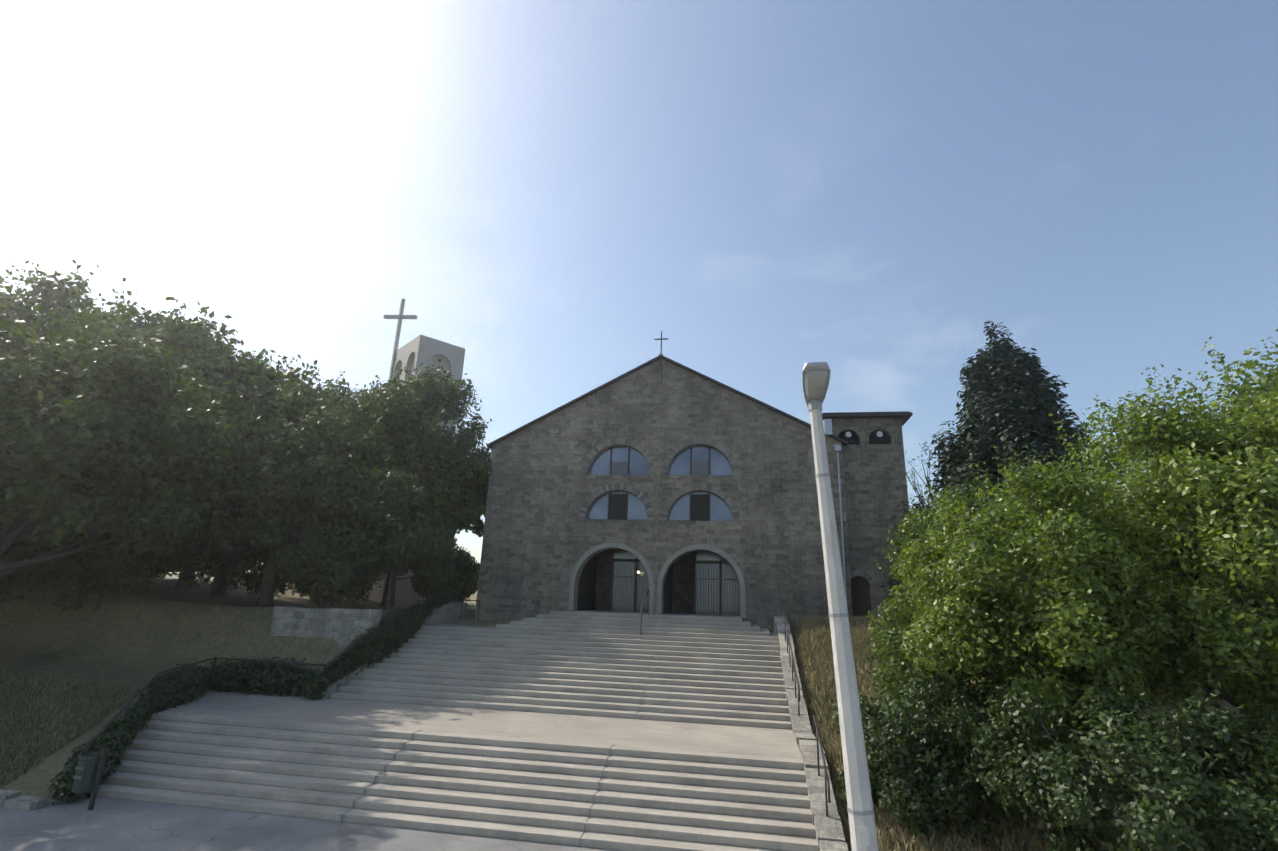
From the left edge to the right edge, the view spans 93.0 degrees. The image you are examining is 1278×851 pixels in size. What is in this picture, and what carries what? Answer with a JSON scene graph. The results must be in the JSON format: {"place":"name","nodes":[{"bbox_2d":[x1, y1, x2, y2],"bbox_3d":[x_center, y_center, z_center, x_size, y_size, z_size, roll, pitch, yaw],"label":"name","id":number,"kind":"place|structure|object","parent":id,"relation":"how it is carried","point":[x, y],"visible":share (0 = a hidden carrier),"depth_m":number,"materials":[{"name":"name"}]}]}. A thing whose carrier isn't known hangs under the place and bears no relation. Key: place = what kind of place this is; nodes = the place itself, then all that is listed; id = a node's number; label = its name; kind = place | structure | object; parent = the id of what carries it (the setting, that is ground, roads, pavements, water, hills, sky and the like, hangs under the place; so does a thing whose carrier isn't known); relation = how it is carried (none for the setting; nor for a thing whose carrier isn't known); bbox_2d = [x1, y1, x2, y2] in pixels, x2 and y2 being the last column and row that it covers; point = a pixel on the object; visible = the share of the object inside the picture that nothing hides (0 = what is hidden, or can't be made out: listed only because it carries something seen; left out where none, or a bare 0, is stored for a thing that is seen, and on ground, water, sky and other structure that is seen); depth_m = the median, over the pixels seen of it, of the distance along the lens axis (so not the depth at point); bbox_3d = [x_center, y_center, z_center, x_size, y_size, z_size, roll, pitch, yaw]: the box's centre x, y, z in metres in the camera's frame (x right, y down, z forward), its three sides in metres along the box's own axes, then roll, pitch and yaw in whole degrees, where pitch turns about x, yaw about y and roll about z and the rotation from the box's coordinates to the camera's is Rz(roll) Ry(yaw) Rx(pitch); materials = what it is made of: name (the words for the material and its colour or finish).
{"place":"outdoors","nodes":[
{"label":"outdoors","id":0,"kind":"place"},
{"bbox_2d":[0,795,615,850],"bbox_3d":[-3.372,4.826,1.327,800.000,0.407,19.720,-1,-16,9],"label":"pavement","id":1,"kind":"structure","parent":0,"point":[60,818],"depth_m":10.65,"materials":[{"name":"concrete"}]},
{"bbox_2d":[72,748,109,809],"bbox_3d":[-10.610,6.839,11.661,0.530,1.150,0.365,-1,-16,9],"label":"litter bin","id":2,"kind":"object","parent":1,"relation":"on","point":[87,768],"visible":1,"depth_m":11.60,"materials":[{"name":"grey"}]},
{"bbox_2d":[0,572,1277,850],"bbox_3d":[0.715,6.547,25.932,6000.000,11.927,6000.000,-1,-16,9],"label":"ground","id":3,"kind":"structure","parent":0,"point":[78,660],"depth_m":21.25,"materials":[{"name":"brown plant"}]},
{"bbox_2d":[0,790,47,810],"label":"lawn edge stones","id":4,"kind":"object","parent":3,"relation":"on","point":[12,803],"visible":0.68,"depth_m":11.50,"materials":[{"name":"stone"}]},
{"bbox_2d":[0,348,101,602],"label":"tree","id":5,"kind":"object","parent":3,"relation":"on","point":[19,581],"depth_m":22.91,"materials":[{"name":"green plant"}]},
{"bbox_2d":[0,257,131,370],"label":"shade tree","id":6,"kind":"object","parent":3,"relation":"on","point":[14,302],"visible":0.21,"depth_m":27.54,"materials":[{"name":"green plant"}]},
{"bbox_2d":[28,675,104,751],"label":"dry grass","id":7,"kind":"structure","parent":3,"relation":"on","point":[66,709],"depth_m":16.41,"materials":[{"name":"green plant"}]},
{"bbox_2d":[0,668,140,788],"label":"lawn edge grass","id":8,"kind":"structure","parent":3,"relation":"on","point":[31,736],"depth_m":16.12,"materials":[{"name":"green plant"}]},
{"bbox_2d":[21,531,185,610],"bbox_3d":[-19.991,5.187,22.932,5.050,3.948,4.461,-1,-16,9],"label":"understorey bush","id":9,"kind":"object","parent":3,"relation":"on","point":[125,570],"visible":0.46,"depth_m":22.25,"materials":[{"name":"green plant"}]},
{"bbox_2d":[0,293,235,484],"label":"tree","id":10,"kind":"object","parent":3,"relation":"on","point":[151,320],"visible":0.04,"depth_m":28.19,"materials":[{"name":"green plant"}]},
{"bbox_2d":[0,289,262,577],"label":"tree","id":11,"kind":"object","parent":3,"relation":"on","point":[66,404],"visible":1,"depth_m":17.99,"materials":[{"name":"green plant"}]},
{"bbox_2d":[56,290,269,487],"bbox_3d":[-20.796,0.654,25.614,8.744,12.883,9.191,-1,-16,9],"label":"shade tree","id":12,"kind":"object","parent":3,"relation":"on","point":[200,352],"visible":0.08,"depth_m":26.31,"materials":[{"name":"green plant"}]},
{"bbox_2d":[146,520,231,589],"bbox_3d":[-21.113,5.598,28.089,5.699,4.716,5.753,-13,-22,42],"label":"understorey bush","id":13,"kind":"object","parent":3,"relation":"on","point":[200,576],"visible":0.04,"depth_m":27.16,"materials":[{"name":"green plant"}]},
{"bbox_2d":[179,400,309,586],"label":"tree","id":14,"kind":"object","parent":3,"relation":"on","point":[191,584],"depth_m":29.37,"materials":[{"name":"green plant"}]},
{"bbox_2d":[205,514,293,598],"bbox_3d":[-17.306,6.086,28.398,5.702,4.905,5.675,-1,-16,9],"label":"understorey bush","id":15,"kind":"object","parent":3,"relation":"on","point":[252,577],"visible":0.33,"depth_m":26.76,"materials":[{"name":"green plant"}]},
{"bbox_2d":[47,588,458,805],"bbox_3d":[-11.069,7.236,19.168,4.979,4.455,14.505,-1,-16,9],"label":"ivy hedge","id":16,"kind":"object","parent":3,"relation":"on","point":[123,733],"visible":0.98,"depth_m":18.10,"materials":[{"name":"green plant"}]},
{"bbox_2d":[189,348,350,595],"bbox_3d":[-18.696,1.911,29.317,8.975,12.967,9.502,-1,-16,9],"label":"tree","id":17,"kind":"object","parent":3,"relation":"on","point":[291,374],"visible":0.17,"depth_m":28.60,"materials":[{"name":"green plant"}]},
{"bbox_2d":[167,369,406,605],"bbox_3d":[-15.020,2.740,25.823,9.362,10.319,9.103,13,-19,-33],"label":"tree","id":18,"kind":"object","parent":3,"relation":"on","point":[255,535],"visible":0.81,"depth_m":23.84,"materials":[{"name":"green plant"}]},
{"bbox_2d":[270,515,377,607],"bbox_3d":[-12.206,5.339,23.567,3.628,4.224,3.929,-1,-16,9],"label":"understorey bush","id":19,"kind":"object","parent":3,"relation":"on","point":[333,578],"visible":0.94,"depth_m":22.79,"materials":[{"name":"green plant"}]},
{"bbox_2d":[269,606,381,649],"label":"retaining wall","id":20,"kind":"structure","parent":3,"relation":"on","point":[342,636],"depth_m":20.75,"materials":[{"name":"stone"}]},
{"bbox_2d":[278,515,385,605],"bbox_3d":[-13.814,6.219,27.397,4.357,4.539,5.539,-1,-16,9],"label":"understorey bush","id":21,"kind":"object","parent":3,"relation":"on","point":[295,591],"visible":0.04,"depth_m":26.09,"materials":[{"name":"green plant"}]},
{"bbox_2d":[319,527,386,603],"bbox_3d":[-15.581,7.084,32.452,6.625,5.368,5.809,-7,-18,29],"label":"understorey bush","id":22,"kind":"object","parent":3,"relation":"on","point":[361,595],"depth_m":30.92,"materials":[{"name":"green plant"}]},
{"bbox_2d":[289,369,435,600],"bbox_3d":[-15.958,3.458,33.453,9.686,12.766,9.512,-1,-16,9],"label":"tree","id":23,"kind":"object","parent":3,"relation":"on","point":[333,389],"visible":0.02,"depth_m":33.97,"materials":[{"name":"green plant"}]},
{"bbox_2d":[339,469,461,609],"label":"tree","id":24,"kind":"object","parent":3,"relation":"on","point":[405,548],"visible":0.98,"depth_m":24.04,"materials":[{"name":"green plant"}]},
{"bbox_2d":[319,363,491,606],"bbox_3d":[-11.896,2.958,30.915,8.973,12.854,9.038,-1,-16,9],"label":"tree","id":25,"kind":"object","parent":3,"relation":"on","point":[390,418],"visible":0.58,"depth_m":29.02,"materials":[{"name":"green plant"}]},
{"bbox_2d":[363,298,464,602],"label":"bell tower","id":26,"kind":"structure","parent":3,"relation":"on","point":[456,369],"depth_m":38.91,"materials":[{"name":"concrete"}]},
{"bbox_2d":[389,419,492,540],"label":"tree","id":27,"kind":"object","parent":3,"relation":"on","point":[470,479],"visible":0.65,"depth_m":28.36,"materials":[{"name":"green plant"}]},
{"bbox_2d":[411,546,479,605],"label":"understorey bush","id":28,"kind":"object","parent":3,"relation":"on","point":[461,582],"visible":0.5,"depth_m":27.24,"materials":[{"name":"green plant"}]},
{"bbox_2d":[87,611,818,850],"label":"staircase","id":29,"kind":"structure","parent":3,"relation":"on","point":[308,743],"depth_m":13.63,"materials":[{"name":"concrete"}]},
{"bbox_2d":[315,602,847,850],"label":"stair kerbs","id":30,"kind":"structure","parent":3,"relation":"on","point":[835,835],"depth_m":14.57,"materials":[{"name":"concrete"}]},
{"bbox_2d":[71,589,830,816],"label":"handrails","id":31,"kind":"object","parent":30,"relation":"on","point":[794,671],"visible":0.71,"depth_m":16.56,"materials":[{"name":"black metal"}]},
{"bbox_2d":[577,549,740,616],"bbox_3d":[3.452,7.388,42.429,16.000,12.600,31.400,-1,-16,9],"label":"doorway","id":32,"kind":"structure","parent":3,"relation":"on","point":[596,592],"depth_m":29.74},
{"bbox_2d":[568,437,745,617],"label":"facade trim","id":33,"kind":"structure","parent":32,"relation":"attached to","point":[583,559],"depth_m":26.75,"materials":[{"name":"stone"}]},
{"bbox_2d":[655,331,667,383],"bbox_3d":[1.064,-3.209,28.589,0.543,2.730,0.554,11,-18,-28],"label":"gable cross","id":34,"kind":"object","parent":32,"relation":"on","point":[661,338],"visible":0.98,"depth_m":28.70,"materials":[{"name":"black metal"}]},
{"bbox_2d":[609,549,740,615],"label":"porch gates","id":35,"kind":"object","parent":32,"relation":"on","point":[703,599],"visible":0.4,"depth_m":27.34,"materials":[{"name":"black metal"}]},
{"bbox_2d":[475,358,852,631],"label":"church facade","id":36,"kind":"structure","parent":3,"relation":"on","point":[541,541],"depth_m":26.95,"materials":[{"name":"grey stone"}]},
{"bbox_2d":[587,445,732,520],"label":"arched windows","id":37,"kind":"structure","parent":36,"relation":"in","point":[630,501],"depth_m":27.37,"materials":[{"name":"glass"}]},
{"bbox_2d":[486,354,847,448],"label":"roof","id":38,"kind":"structure","parent":36,"relation":"on","point":[492,443],"depth_m":28.57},
{"bbox_2d":[802,362,878,850],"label":"street lamp","id":39,"kind":"object","parent":3,"relation":"on","point":[813,376],"visible":1,"depth_m":6.65,"materials":[{"name":"metal"}]},
{"bbox_2d":[822,411,912,617],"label":"side tower","id":40,"kind":"structure","parent":3,"relation":"on","point":[855,473],"depth_m":25.61,"materials":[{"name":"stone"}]},
{"bbox_2d":[832,645,1030,850],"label":"shrub","id":41,"kind":"object","parent":3,"relation":"on","point":[953,761],"visible":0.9,"depth_m":10.53,"materials":[{"name":"green plant"}]},
{"bbox_2d":[865,582,1014,741],"bbox_3d":[6.923,5.404,13.272,3.633,4.121,3.121,11,-18,-29],"label":"bush","id":42,"kind":"object","parent":3,"relation":"on","point":[889,631],"visible":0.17,"depth_m":13.50,"materials":[{"name":"green plant"}]},
{"bbox_2d":[880,430,999,521],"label":"bare tree","id":43,"kind":"object","parent":3,"relation":"on","point":[915,488],"visible":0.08,"depth_m":25.35,"materials":[{"name":"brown plant"}]},
{"bbox_2d":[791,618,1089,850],"bbox_3d":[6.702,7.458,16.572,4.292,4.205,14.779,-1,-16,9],"label":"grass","id":44,"kind":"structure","parent":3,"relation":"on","point":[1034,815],"depth_m":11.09,"materials":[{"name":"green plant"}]},
{"bbox_2d":[790,615,1112,850],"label":"slope grass","id":45,"kind":"structure","parent":3,"relation":"on","point":[820,672],"depth_m":12.83,"materials":[{"name":"plant"}]},
{"bbox_2d":[875,479,1042,608],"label":"tree","id":46,"kind":"object","parent":3,"relation":"on","point":[912,525],"visible":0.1,"depth_m":19.06,"materials":[{"name":"green plant"}]},
{"bbox_2d":[896,442,1199,808],"bbox_3d":[7.319,3.684,11.521,4.692,7.164,4.798,-1,-16,9],"label":"tree","id":47,"kind":"object","parent":3,"relation":"on","point":[1017,641],"visible":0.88,"depth_m":10.68,"materials":[{"name":"green plant"}]},
{"bbox_2d":[881,320,1273,621],"bbox_3d":[15.184,1.931,23.962,11.014,13.168,11.380,-1,-16,9],"label":"conifer","id":48,"kind":"object","parent":3,"relation":"on","point":[979,428],"visible":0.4,"depth_m":23.24,"materials":[{"name":"green plant"}]},
{"bbox_2d":[969,665,1277,850],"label":"shrub","id":49,"kind":"object","parent":3,"relation":"on","point":[1169,820],"visible":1,"depth_m":8.40,"materials":[{"name":"green plant"}]},
{"bbox_2d":[1005,364,1277,796],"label":"tree","id":50,"kind":"object","parent":3,"relation":"on","point":[1255,486],"visible":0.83,"depth_m":10.36,"materials":[{"name":"green plant"}]},
{"bbox_2d":[1036,412,1264,741],"bbox_3d":[13.913,3.937,15.602,6.627,8.454,6.430,-1,-16,9],"label":"tree","id":51,"kind":"object","parent":3,"relation":"on","point":[1105,457],"visible":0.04,"depth_m":15.76,"materials":[{"name":"green plant"}]},
{"bbox_2d":[1118,329,1277,685],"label":"tree","id":52,"kind":"object","parent":3,"relation":"on","point":[1247,386],"visible":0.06,"depth_m":12.25,"materials":[{"name":"green plant"}]},
{"bbox_2d":[1163,389,1262,478],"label":"tree","id":53,"kind":"object","parent":3,"relation":"on","point":[1227,418],"depth_m":18.45,"materials":[{"name":"green plant"}]},
{"bbox_2d":[1208,669,1277,850],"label":"shrub","id":54,"kind":"object","parent":3,"relation":"on","point":[1272,782],"visible":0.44,"depth_m":8.91,"materials":[{"name":"green plant"}]},
{"bbox_2d":[0,0,1277,850],"label":"sky","id":55,"kind":"structure","parent":0,"point":[552,189],"materials":[{"name":"blue"}]}
]}

